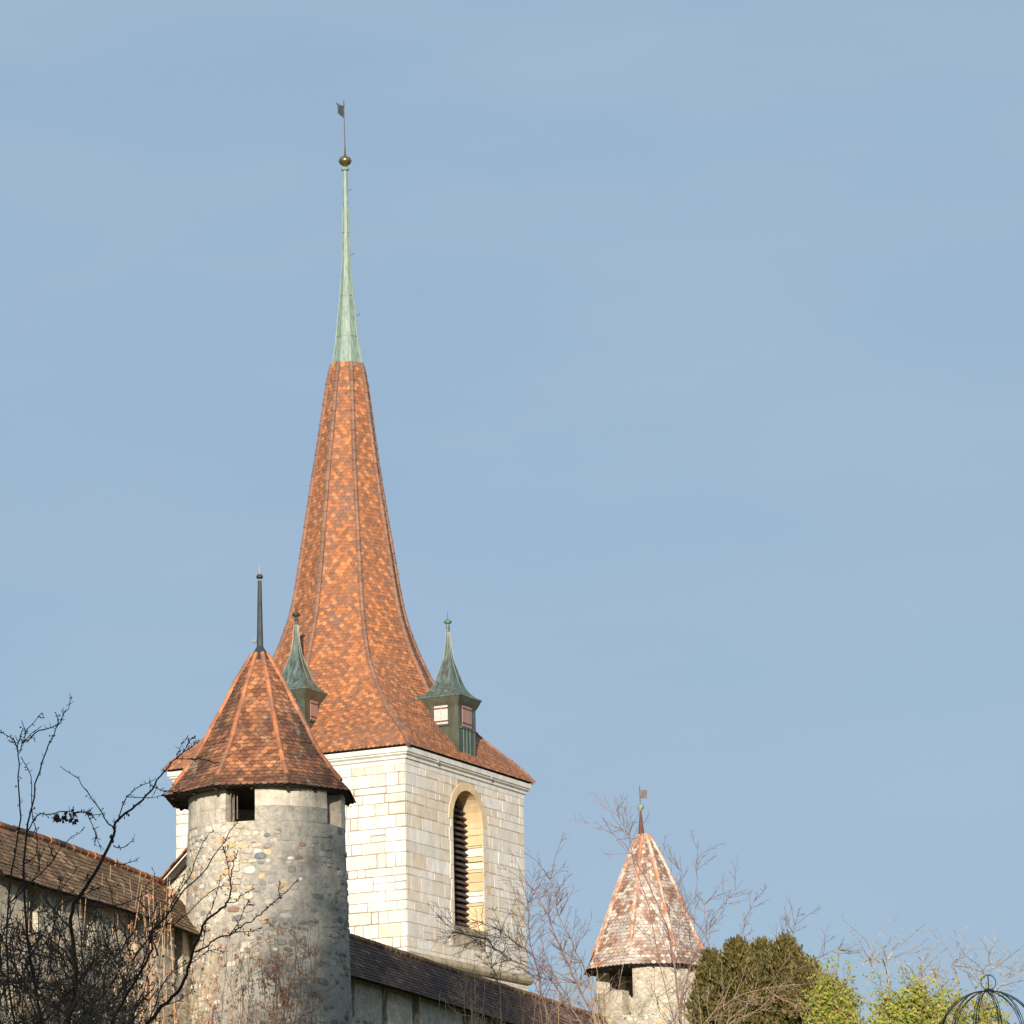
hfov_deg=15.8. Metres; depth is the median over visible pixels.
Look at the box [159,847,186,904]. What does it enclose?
sloping wing wall
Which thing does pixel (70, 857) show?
covered town wall
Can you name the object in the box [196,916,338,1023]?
dry leaved shrub
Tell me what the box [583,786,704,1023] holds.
round wall turret
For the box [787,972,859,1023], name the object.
thuja tree
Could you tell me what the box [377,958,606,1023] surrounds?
dry cane clump
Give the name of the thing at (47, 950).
dry cane clump
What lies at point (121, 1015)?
bramble thicket
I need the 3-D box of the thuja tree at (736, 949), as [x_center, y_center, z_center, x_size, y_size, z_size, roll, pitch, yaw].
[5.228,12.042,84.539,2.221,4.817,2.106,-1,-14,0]
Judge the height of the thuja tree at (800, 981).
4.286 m
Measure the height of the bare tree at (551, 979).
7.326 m
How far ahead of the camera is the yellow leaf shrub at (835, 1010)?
65.68 m
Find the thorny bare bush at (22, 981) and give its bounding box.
[0,693,298,1023]
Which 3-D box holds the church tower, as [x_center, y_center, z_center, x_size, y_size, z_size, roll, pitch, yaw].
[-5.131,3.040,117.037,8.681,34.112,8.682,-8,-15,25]
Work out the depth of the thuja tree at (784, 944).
84.61 m
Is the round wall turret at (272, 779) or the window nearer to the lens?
the round wall turret at (272, 779)
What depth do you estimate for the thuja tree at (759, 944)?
86.85 m
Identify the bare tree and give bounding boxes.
[420,833,629,1023]
[437,951,815,1023]
[564,792,751,1023]
[666,875,861,1017]
[837,913,955,1020]
[895,921,1023,1022]
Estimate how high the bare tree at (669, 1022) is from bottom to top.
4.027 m
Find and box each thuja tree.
[679,944,735,1023]
[691,934,778,1023]
[744,930,814,1023]
[748,935,772,1019]
[752,952,853,1023]
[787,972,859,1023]
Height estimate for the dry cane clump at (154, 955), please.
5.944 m
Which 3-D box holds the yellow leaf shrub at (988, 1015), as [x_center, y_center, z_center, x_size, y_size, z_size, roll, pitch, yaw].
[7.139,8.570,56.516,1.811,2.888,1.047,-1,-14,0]
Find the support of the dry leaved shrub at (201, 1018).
on the ground
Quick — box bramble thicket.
[0,895,185,1023]
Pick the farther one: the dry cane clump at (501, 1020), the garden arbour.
the dry cane clump at (501, 1020)
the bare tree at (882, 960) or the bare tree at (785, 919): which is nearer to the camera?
the bare tree at (882, 960)
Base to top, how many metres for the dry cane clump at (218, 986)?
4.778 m
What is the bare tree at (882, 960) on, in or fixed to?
on the ground
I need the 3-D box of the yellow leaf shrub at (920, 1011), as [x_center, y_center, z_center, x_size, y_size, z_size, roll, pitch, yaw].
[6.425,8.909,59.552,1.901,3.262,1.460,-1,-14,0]
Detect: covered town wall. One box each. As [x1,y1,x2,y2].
[0,821,198,1023]
[349,933,607,1023]
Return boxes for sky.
[0,0,1023,1023]
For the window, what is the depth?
114.23 m
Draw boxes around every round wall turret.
[164,562,355,1023]
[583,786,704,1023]
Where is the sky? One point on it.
(690, 333)
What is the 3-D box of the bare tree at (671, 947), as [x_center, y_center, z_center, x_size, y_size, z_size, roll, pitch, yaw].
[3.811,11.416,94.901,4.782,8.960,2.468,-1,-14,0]
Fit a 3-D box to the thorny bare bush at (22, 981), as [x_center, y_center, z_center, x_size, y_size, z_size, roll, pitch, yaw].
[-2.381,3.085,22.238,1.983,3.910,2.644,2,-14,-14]
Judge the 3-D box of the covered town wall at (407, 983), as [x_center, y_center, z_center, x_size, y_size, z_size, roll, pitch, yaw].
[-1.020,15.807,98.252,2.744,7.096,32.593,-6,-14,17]
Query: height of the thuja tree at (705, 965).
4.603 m
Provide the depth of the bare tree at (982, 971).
61.43 m
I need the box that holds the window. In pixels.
[448,782,487,938]
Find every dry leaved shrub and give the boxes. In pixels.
[141,979,222,1023]
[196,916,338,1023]
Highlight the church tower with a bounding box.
[162,100,535,990]
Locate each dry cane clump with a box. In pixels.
[9,901,86,1022]
[110,865,183,1023]
[191,919,241,1023]
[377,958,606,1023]
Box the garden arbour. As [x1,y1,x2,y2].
[941,975,1023,1023]
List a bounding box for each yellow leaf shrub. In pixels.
[792,949,868,1023]
[859,965,959,1023]
[932,976,1023,1023]

